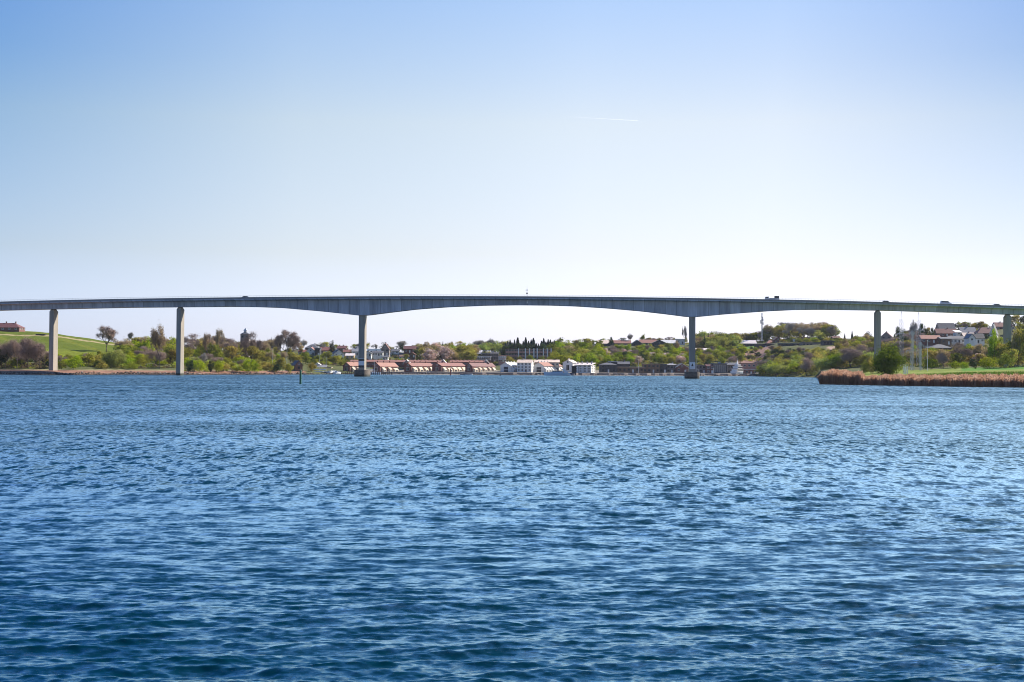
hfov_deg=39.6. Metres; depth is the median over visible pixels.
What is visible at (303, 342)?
bare tree
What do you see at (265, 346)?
budding tree
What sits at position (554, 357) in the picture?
leafy tree
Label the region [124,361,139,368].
bush
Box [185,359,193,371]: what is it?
bush
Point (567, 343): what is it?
willow
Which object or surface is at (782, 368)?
willow bush
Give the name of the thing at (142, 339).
budding tree
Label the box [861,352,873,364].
willow bush
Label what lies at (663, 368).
house
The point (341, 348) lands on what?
house
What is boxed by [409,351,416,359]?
house
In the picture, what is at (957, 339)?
house
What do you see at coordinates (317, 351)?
house
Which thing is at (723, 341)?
willow
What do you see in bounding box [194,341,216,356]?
leafy tree
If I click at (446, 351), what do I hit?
blossoming tree
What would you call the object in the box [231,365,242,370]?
bush
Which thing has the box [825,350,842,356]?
bush
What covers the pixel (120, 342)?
budding tree
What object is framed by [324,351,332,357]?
willow
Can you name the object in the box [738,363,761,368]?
long building
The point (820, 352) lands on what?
bush
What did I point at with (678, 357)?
blossoming tree
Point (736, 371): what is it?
yacht
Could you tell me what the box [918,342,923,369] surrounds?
lattice mast
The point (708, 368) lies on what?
house
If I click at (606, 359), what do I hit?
leafy tree
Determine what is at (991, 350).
leafy tree
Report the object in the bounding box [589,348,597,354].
leafy tree
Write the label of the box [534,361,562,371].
row house block
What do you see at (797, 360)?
willow bush
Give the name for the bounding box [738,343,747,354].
leafy tree
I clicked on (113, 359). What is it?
bush
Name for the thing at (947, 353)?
budding tree
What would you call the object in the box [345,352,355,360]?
house
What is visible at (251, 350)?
leafy tree
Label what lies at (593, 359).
leafy tree
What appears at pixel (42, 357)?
bare shrub
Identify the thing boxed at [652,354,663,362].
leafy tree
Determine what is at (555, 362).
white house
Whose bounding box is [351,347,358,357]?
house
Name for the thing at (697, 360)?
leafy tree
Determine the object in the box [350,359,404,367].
terrace
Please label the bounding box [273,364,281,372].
bush
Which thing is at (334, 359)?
leafy tree
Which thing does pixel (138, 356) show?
bush
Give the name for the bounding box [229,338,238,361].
bare tree
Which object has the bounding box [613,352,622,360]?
leafy tree
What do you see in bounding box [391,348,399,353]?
house
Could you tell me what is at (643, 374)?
quay
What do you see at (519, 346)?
conifer
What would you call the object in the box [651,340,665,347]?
house
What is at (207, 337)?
budding tree
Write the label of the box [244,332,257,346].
bare tree
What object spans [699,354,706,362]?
leafy tree
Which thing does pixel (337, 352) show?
house
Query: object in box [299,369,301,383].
channel marker
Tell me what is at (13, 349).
bare shrub
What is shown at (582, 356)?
leafy tree
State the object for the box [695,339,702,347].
budding tree
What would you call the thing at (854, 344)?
leafy tree
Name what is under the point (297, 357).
leafy tree
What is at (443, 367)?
row house block
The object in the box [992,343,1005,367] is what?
leafy tree
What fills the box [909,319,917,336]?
bare tree
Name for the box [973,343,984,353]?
budding tree
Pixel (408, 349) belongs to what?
house
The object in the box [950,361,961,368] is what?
bush
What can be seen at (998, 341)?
leafy tree
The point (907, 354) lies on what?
budding tree
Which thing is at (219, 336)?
budding tree
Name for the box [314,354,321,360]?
leafy tree
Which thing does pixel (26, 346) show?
bare shrub
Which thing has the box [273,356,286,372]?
leafy tree
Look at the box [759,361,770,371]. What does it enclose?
willow bush
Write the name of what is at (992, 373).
grass
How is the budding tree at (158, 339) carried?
on the terrain at (72, 346)
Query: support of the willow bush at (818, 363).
on the terrain at (72, 346)
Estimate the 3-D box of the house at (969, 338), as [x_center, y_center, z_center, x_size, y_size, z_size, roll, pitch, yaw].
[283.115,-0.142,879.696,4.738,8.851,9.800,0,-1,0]
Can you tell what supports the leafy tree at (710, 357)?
on the terrain at (72, 346)
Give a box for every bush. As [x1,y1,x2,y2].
[7,357,23,365]
[58,359,66,368]
[65,356,82,368]
[95,361,108,368]
[101,349,126,368]
[124,358,136,364]
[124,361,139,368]
[129,354,143,360]
[134,355,148,366]
[153,358,168,364]
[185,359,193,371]
[188,348,200,356]
[193,359,206,371]
[207,361,213,371]
[214,360,224,372]
[222,363,229,371]
[223,357,231,363]
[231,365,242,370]
[233,356,246,362]
[242,357,254,372]
[252,359,259,371]
[262,363,272,369]
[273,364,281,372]
[284,363,293,372]
[306,362,316,370]
[753,365,766,373]
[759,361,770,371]
[763,366,776,373]
[771,363,789,374]
[786,361,799,372]
[789,356,804,363]
[790,363,807,372]
[806,365,819,373]
[810,357,822,367]
[811,353,829,359]
[811,357,832,368]
[814,349,826,354]
[821,360,838,367]
[823,352,842,366]
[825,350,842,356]
[835,357,851,367]
[850,354,867,366]
[860,360,871,372]
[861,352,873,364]
[867,356,875,373]
[870,342,910,374]
[921,356,938,368]
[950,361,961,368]
[959,362,968,368]
[968,358,977,368]
[978,356,998,368]
[996,354,1016,367]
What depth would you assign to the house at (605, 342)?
1236.81 m
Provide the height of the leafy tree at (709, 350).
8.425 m
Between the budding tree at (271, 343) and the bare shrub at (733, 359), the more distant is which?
the budding tree at (271, 343)
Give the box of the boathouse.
[290,360,302,371]
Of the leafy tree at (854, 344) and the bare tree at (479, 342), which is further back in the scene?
the bare tree at (479, 342)
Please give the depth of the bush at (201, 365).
710.72 m
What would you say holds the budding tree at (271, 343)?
on the terrain at (72, 346)
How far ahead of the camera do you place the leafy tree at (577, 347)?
1057.90 m
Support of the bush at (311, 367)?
on the terrain at (72, 346)
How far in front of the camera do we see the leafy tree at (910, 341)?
825.39 m
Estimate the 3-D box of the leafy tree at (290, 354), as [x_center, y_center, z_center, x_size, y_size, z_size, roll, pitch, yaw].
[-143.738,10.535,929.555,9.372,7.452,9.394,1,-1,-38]
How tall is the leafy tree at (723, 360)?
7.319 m
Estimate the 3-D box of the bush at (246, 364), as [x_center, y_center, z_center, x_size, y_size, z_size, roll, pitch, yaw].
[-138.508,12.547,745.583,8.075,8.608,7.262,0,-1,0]
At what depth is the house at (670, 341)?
1230.80 m
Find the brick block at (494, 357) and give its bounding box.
[490,351,498,361]
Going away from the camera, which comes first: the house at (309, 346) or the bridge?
the bridge
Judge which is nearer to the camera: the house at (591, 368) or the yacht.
the house at (591, 368)
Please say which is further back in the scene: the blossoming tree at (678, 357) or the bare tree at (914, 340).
the blossoming tree at (678, 357)
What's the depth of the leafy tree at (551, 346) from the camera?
1072.35 m
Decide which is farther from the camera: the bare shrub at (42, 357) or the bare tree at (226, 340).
the bare tree at (226, 340)
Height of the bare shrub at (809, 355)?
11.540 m
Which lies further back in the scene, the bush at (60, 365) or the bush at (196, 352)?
the bush at (196, 352)
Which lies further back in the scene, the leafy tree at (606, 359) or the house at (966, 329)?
the house at (966, 329)
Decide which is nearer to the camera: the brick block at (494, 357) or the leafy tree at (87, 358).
the leafy tree at (87, 358)
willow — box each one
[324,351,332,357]
[477,343,489,352]
[487,344,495,351]
[495,344,503,352]
[561,340,572,345]
[697,330,708,337]
[705,339,716,347]
[718,333,728,347]
[725,337,733,346]
[730,340,738,346]
[733,335,742,345]
[762,327,772,337]
[775,324,790,338]
[813,330,825,338]
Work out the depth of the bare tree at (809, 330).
1118.54 m
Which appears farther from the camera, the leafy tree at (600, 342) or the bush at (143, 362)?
the leafy tree at (600, 342)
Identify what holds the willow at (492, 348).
on the terrain at (72, 346)
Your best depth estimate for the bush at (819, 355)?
859.21 m
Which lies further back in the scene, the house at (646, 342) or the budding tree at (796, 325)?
the house at (646, 342)
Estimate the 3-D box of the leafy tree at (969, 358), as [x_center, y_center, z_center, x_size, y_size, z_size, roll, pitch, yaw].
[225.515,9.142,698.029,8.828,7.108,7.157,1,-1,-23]
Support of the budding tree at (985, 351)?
on the terrain at (72, 346)
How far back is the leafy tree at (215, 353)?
813.55 m
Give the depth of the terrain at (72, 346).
841.63 m
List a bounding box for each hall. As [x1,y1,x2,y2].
[481,350,491,355]
[710,362,727,372]
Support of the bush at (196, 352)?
on the terrain at (72, 346)
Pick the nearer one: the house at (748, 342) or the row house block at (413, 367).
the row house block at (413, 367)
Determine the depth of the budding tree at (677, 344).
1129.81 m
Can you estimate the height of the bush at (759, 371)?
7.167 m
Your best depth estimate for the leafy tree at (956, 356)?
690.67 m
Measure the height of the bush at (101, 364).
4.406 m
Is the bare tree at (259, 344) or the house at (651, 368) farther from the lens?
the house at (651, 368)
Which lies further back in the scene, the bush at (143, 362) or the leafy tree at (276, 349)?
the leafy tree at (276, 349)
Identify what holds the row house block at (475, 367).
on the terrain at (72, 346)
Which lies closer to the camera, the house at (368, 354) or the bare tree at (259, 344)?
the bare tree at (259, 344)
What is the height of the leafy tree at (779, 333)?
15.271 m
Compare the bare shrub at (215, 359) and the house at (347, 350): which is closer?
the bare shrub at (215, 359)
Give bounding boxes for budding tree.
[112,338,134,345]
[138,336,149,342]
[149,324,166,368]
[202,332,213,360]
[215,328,225,349]
[249,342,267,351]
[263,351,275,359]
[265,339,278,348]
[280,352,287,358]
[297,342,303,353]
[449,352,458,359]
[472,345,480,355]
[566,346,577,352]
[674,340,679,348]
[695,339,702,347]
[762,323,772,331]
[792,320,808,334]
[798,323,814,336]
[801,324,821,338]
[902,350,918,366]
[934,348,951,362]
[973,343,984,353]
[980,347,991,359]
[1011,332,1021,367]
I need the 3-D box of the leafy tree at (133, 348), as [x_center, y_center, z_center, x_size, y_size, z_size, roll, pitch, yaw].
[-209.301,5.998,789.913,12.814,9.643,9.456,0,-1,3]
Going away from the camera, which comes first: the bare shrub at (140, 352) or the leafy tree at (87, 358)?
the leafy tree at (87, 358)
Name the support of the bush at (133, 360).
on the terrain at (72, 346)
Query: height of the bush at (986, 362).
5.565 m
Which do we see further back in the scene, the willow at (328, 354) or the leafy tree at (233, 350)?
the willow at (328, 354)
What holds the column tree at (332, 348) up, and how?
on the terrain at (72, 346)
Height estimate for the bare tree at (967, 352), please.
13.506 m
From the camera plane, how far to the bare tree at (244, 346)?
865.40 m
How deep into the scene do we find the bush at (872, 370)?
574.11 m
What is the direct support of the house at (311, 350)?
on the terrain at (72, 346)
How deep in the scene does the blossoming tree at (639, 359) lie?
993.05 m
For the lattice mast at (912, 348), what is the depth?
560.11 m
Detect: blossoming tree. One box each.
[422,348,439,359]
[438,346,453,359]
[635,356,643,362]
[674,355,685,362]
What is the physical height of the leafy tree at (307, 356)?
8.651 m
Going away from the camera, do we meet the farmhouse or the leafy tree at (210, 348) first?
the leafy tree at (210, 348)
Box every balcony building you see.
[474,356,491,362]
[498,355,506,364]
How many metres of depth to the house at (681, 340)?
1260.26 m
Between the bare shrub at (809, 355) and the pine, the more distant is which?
the pine
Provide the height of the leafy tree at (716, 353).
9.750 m
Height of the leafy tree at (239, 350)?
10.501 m
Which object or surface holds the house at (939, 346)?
on the terrain at (72, 346)
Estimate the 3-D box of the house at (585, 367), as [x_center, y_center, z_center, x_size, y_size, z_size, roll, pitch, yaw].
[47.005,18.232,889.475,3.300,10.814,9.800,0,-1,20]
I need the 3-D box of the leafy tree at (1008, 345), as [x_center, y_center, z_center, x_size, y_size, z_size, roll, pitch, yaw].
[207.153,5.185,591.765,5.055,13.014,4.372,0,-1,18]
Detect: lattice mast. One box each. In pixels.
[897,311,903,365]
[906,330,913,370]
[915,312,920,366]
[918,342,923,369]
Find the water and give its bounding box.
[0,374,1023,681]
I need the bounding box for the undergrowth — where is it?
[0,328,1023,376]
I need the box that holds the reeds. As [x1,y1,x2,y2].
[817,368,1023,387]
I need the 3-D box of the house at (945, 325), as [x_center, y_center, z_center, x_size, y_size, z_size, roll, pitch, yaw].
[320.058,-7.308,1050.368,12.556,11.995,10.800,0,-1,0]
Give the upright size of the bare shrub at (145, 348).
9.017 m
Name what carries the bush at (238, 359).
on the terrain at (72, 346)
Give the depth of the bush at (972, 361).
559.74 m
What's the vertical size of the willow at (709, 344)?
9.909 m
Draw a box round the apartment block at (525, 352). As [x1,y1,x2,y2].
[506,348,551,359]
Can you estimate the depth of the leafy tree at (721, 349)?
1052.98 m
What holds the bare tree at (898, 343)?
on the terrain at (72, 346)
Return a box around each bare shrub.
[0,340,18,367]
[5,337,22,368]
[17,332,39,368]
[17,356,29,365]
[28,342,46,368]
[34,351,48,366]
[133,350,145,355]
[139,346,153,352]
[145,350,166,363]
[198,353,213,359]
[210,357,222,361]
[726,356,737,362]
[755,360,772,372]
[798,357,814,375]
[799,351,814,359]
[837,347,864,366]
[853,344,873,353]
[936,353,949,367]
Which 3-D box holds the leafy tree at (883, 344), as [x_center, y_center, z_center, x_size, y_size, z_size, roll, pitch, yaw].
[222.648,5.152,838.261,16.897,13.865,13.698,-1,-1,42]
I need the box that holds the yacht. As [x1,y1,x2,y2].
[730,361,742,373]
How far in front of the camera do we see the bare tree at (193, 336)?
933.60 m
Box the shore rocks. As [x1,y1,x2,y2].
[0,371,758,375]
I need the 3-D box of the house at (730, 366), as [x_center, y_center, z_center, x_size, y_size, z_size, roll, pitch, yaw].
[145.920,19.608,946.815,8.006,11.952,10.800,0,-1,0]
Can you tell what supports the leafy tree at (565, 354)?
on the terrain at (72, 346)
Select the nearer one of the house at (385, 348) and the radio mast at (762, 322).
the house at (385, 348)
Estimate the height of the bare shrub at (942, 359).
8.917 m
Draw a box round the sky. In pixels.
[0,0,1023,352]
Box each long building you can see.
[617,367,643,372]
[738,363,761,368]
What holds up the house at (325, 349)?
on the terrain at (72, 346)
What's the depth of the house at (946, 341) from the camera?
895.19 m
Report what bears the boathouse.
on the terrain at (72, 346)
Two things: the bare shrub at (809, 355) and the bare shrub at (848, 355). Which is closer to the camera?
the bare shrub at (848, 355)
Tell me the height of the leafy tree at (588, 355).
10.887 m
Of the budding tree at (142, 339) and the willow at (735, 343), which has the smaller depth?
the budding tree at (142, 339)
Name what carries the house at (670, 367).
on the terrain at (72, 346)
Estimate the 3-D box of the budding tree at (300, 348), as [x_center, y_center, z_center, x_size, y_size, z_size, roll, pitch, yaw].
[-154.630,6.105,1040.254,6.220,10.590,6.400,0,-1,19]
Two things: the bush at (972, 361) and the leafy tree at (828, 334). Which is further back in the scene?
the leafy tree at (828, 334)
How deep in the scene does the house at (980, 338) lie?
890.74 m
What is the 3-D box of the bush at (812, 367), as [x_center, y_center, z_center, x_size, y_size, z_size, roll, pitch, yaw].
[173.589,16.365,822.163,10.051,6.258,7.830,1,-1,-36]
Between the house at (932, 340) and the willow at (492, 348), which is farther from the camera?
the willow at (492, 348)
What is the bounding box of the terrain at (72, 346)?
[0,327,1023,377]
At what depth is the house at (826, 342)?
1010.18 m
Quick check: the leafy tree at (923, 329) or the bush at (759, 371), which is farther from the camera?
the leafy tree at (923, 329)
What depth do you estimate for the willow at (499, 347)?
1149.10 m
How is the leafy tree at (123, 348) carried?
on the terrain at (72, 346)
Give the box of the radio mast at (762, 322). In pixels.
[760,313,763,340]
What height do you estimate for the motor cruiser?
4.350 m
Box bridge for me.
[0,290,1023,378]
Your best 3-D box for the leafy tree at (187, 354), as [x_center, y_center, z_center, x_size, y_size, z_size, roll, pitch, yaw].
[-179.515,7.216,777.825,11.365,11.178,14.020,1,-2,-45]
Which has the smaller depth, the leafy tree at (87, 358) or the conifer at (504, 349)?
the leafy tree at (87, 358)
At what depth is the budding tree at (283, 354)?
892.73 m
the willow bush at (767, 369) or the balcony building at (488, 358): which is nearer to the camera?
the willow bush at (767, 369)
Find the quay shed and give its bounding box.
[743,369,757,373]
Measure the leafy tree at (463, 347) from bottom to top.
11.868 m
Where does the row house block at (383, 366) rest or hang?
on the terrain at (72, 346)
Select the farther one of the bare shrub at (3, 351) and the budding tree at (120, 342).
the budding tree at (120, 342)
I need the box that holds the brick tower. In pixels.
[240,328,249,356]
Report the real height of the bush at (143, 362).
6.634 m
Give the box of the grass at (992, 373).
[905,371,1023,375]
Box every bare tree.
[95,325,117,351]
[184,333,200,343]
[184,339,201,357]
[201,353,207,362]
[211,336,230,344]
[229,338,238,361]
[240,340,248,353]
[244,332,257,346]
[256,340,262,350]
[273,335,285,351]
[274,329,301,350]
[286,342,299,351]
[301,339,307,346]
[394,341,405,348]
[475,340,484,345]
[609,349,622,355]
[682,326,686,339]
[781,322,797,335]
[797,326,804,336]
[803,327,815,336]
[824,326,838,335]
[895,340,911,357]
[904,335,919,346]
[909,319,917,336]
[949,342,974,359]
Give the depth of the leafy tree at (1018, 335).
590.79 m
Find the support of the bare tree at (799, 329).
on the terrain at (72, 346)
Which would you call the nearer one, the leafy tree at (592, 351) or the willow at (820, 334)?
the leafy tree at (592, 351)
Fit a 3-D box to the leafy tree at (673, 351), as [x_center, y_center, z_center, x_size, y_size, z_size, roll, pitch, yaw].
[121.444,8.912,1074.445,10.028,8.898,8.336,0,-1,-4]
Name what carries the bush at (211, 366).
on the terrain at (72, 346)
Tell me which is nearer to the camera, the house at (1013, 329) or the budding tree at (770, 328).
the house at (1013, 329)
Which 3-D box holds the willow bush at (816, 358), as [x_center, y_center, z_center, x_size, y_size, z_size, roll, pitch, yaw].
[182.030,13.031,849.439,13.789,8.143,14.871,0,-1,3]
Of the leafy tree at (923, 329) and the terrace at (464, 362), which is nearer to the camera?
the terrace at (464, 362)
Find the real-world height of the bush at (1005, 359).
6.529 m
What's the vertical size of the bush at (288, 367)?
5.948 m
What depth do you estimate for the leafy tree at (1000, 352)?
585.22 m
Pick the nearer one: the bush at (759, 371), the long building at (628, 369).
the bush at (759, 371)
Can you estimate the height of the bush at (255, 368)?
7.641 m
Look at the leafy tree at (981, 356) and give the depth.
689.06 m
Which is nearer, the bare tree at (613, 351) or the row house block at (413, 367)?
the row house block at (413, 367)
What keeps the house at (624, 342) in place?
on the terrain at (72, 346)
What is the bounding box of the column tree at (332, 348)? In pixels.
[328,340,335,351]
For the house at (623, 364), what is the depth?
929.88 m
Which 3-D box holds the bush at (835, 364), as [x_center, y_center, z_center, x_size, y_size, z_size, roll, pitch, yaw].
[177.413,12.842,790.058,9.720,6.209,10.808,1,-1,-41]
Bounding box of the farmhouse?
[0,321,24,331]
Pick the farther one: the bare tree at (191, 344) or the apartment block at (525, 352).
the apartment block at (525, 352)
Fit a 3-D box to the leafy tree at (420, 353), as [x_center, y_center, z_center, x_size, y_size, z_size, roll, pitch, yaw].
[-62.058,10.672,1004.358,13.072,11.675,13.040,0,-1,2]
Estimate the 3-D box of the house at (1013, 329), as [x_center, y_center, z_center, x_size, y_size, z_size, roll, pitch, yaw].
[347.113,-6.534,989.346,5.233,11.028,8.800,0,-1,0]
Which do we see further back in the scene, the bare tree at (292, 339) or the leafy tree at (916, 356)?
the bare tree at (292, 339)
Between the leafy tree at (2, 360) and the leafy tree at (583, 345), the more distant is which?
the leafy tree at (583, 345)
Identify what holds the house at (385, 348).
on the terrain at (72, 346)
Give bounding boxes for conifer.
[502,346,508,354]
[514,343,523,348]
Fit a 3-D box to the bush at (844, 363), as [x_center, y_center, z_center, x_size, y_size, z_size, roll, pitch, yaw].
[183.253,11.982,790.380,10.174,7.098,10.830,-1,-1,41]
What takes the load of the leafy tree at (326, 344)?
on the terrain at (72, 346)
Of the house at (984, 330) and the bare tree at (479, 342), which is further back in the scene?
the bare tree at (479, 342)
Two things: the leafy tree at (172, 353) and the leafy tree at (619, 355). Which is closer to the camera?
the leafy tree at (172, 353)
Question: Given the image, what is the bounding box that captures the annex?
[572,366,575,374]
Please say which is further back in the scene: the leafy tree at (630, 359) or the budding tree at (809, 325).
the budding tree at (809, 325)
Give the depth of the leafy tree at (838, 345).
926.49 m
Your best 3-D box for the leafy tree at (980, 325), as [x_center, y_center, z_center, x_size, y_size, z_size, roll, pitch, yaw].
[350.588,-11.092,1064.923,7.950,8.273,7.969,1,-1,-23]
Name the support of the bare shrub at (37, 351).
on the terrain at (72, 346)
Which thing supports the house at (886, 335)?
on the terrain at (72, 346)
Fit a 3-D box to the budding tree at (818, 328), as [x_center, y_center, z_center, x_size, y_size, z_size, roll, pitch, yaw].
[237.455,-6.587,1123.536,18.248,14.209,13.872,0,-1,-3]
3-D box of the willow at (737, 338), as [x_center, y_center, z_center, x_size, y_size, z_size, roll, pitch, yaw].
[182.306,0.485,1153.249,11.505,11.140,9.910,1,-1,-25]
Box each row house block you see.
[342,361,357,371]
[372,361,398,371]
[404,361,431,371]
[432,361,464,371]
[464,361,495,371]
[500,361,516,371]
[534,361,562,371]
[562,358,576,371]
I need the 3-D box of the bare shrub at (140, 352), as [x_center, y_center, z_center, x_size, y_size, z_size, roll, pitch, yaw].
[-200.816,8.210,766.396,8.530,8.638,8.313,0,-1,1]
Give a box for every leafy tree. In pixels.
[0,349,7,368]
[79,352,95,365]
[92,354,100,362]
[113,344,131,356]
[125,344,144,355]
[130,337,140,343]
[135,337,154,350]
[156,342,171,354]
[162,346,175,355]
[166,349,185,364]
[172,345,194,357]
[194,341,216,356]
[201,343,218,354]
[211,347,224,358]
[221,345,240,359]
[226,344,243,357]
[243,346,260,360]
[253,349,265,360]
[259,356,270,362]
[273,347,279,353]
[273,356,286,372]
[286,352,297,361]
[289,355,302,362]
[299,352,311,363]
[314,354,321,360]
[318,342,330,347]
[331,355,339,364]
[415,348,425,359]
[455,345,474,353]
[456,351,471,359]
[466,353,476,359]
[546,343,561,348]
[547,352,564,363]
[559,350,569,360]
[570,344,580,350]
[571,354,582,362]
[574,351,586,360]
[578,342,587,348]
[582,338,592,344]
[583,352,596,363]
[584,353,599,366]
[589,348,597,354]
[595,339,603,347]
[603,355,613,362]
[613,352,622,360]
[623,344,631,350]
[626,355,635,363]
[641,352,650,360]
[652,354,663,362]
[658,355,669,363]
[668,347,679,353]
[668,356,677,362]
[681,352,688,362]
[695,355,700,364]
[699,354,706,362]
[703,354,716,362]
[704,347,713,354]
[707,335,722,347]
[713,349,720,358]
[717,346,725,351]
[718,356,726,362]
[719,351,727,358]
[725,346,736,351]
[729,333,744,338]
[737,353,744,362]
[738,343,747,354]
[772,324,786,338]
[790,332,803,338]
[820,324,837,336]
[832,342,844,349]
[845,340,859,348]
[881,338,900,352]
[898,339,916,353]
[914,348,929,357]
[914,354,922,363]
[918,323,927,334]
[924,350,939,362]
[949,353,965,363]
[964,354,975,363]
[973,353,988,363]
[976,321,985,329]
[986,328,997,367]
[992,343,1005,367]
[994,337,1004,358]
[997,344,1008,365]
[1001,348,1018,367]
[1005,338,1012,367]
[1010,315,1020,324]
[1011,324,1023,366]
[1014,353,1023,365]
[1015,322,1021,329]
[1018,316,1023,324]
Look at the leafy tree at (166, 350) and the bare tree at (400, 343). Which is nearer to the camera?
the leafy tree at (166, 350)
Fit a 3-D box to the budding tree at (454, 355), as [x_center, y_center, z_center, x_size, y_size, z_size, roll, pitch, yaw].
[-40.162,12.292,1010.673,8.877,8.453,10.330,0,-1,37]
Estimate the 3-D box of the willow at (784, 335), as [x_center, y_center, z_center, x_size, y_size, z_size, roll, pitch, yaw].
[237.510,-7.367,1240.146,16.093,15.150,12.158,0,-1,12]
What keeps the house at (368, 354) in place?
on the terrain at (72, 346)
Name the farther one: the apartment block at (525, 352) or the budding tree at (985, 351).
the apartment block at (525, 352)
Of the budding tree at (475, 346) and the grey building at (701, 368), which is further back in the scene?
the budding tree at (475, 346)
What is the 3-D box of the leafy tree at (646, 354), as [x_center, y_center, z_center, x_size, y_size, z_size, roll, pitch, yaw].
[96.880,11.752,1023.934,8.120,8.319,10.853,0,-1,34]
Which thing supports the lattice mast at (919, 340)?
on the terrain at (72, 346)
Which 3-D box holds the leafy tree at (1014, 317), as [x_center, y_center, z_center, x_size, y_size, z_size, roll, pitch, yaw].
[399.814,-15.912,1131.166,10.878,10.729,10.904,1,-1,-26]
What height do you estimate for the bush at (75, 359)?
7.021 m
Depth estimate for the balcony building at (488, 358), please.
1009.88 m
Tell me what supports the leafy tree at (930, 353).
on the terrain at (72, 346)
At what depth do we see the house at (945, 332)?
1000.80 m
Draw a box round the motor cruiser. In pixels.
[544,369,570,375]
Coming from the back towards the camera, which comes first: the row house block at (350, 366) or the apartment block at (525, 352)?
the apartment block at (525, 352)
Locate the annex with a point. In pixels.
(573, 369)
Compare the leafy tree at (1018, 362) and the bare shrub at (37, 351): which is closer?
the leafy tree at (1018, 362)
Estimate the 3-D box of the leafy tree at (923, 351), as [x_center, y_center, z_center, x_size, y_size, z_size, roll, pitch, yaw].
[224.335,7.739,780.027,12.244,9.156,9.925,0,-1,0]
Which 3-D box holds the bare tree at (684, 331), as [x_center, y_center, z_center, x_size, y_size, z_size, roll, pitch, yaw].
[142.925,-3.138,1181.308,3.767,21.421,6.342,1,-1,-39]
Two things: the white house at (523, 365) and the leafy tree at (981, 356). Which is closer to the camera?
the leafy tree at (981, 356)
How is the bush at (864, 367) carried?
on the terrain at (72, 346)
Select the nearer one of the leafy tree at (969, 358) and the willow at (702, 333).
the leafy tree at (969, 358)
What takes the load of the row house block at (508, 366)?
on the terrain at (72, 346)
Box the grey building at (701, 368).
[695,365,704,372]
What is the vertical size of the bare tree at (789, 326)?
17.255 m
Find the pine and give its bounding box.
[894,326,902,338]
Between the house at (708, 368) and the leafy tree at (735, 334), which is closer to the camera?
the house at (708, 368)
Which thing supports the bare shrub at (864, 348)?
on the terrain at (72, 346)
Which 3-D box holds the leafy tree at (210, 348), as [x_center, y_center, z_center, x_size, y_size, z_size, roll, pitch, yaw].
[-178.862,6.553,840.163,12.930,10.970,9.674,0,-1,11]
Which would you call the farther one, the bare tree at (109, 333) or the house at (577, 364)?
the house at (577, 364)
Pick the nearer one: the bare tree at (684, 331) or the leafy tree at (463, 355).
the leafy tree at (463, 355)
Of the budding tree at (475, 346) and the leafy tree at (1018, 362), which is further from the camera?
the budding tree at (475, 346)
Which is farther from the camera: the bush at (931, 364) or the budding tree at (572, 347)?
the budding tree at (572, 347)
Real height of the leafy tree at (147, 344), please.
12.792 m
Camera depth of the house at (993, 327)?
951.85 m
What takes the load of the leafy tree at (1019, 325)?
on the terrain at (72, 346)
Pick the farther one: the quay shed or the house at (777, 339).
the house at (777, 339)
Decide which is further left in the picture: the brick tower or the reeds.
the brick tower
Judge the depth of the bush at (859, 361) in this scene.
787.33 m
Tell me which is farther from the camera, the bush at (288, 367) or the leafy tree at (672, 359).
the leafy tree at (672, 359)
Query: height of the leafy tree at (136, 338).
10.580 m
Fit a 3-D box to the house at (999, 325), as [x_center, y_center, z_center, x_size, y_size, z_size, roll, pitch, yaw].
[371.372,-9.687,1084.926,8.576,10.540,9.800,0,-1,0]
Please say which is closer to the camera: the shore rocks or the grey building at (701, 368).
the shore rocks
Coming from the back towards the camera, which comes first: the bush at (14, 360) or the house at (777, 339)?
the house at (777, 339)
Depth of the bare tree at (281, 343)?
961.64 m
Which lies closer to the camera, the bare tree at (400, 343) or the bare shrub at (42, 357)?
the bare shrub at (42, 357)
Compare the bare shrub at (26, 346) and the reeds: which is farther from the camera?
the bare shrub at (26, 346)
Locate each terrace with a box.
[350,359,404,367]
[409,359,441,364]
[450,359,484,364]
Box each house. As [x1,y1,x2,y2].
[305,343,318,349]
[307,346,314,355]
[314,348,321,355]
[320,346,331,353]
[331,348,343,357]
[337,345,346,351]
[343,348,351,355]
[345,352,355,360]
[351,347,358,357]
[366,350,372,359]
[372,350,383,359]
[380,342,390,357]
[382,354,388,359]
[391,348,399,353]
[403,345,416,353]
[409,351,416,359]
[516,358,534,371]
[534,358,559,370]
[574,361,581,372]
[579,361,585,372]
[583,362,590,372]
[587,362,594,372]
[598,339,608,345]
[599,361,616,372]
[613,339,630,344]
[617,360,629,366]
[631,340,641,345]
[639,340,656,344]
[642,362,659,372]
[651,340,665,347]
[660,364,666,372]
[661,340,675,344]
[667,362,676,372]
[674,337,684,344]
[675,362,688,372]
[705,363,712,372]
[727,361,737,372]
[738,339,756,346]
[754,344,773,348]
[772,336,781,342]
[777,343,799,346]
[799,342,820,344]
[821,341,837,344]
[881,331,892,340]
[917,335,940,348]
[926,344,951,351]
[934,328,955,336]
[935,323,955,328]
[937,337,951,346]
[946,335,963,346]
[952,330,962,335]
[958,326,975,332]
[963,333,975,346]
[965,332,984,345]
[973,326,990,335]
[989,323,998,336]
[991,321,1002,329]
[1011,324,1015,334]
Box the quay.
[370,372,757,375]
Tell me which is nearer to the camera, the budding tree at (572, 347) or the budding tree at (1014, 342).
the budding tree at (1014, 342)
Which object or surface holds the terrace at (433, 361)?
on the terrain at (72, 346)
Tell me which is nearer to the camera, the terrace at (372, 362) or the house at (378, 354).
the terrace at (372, 362)

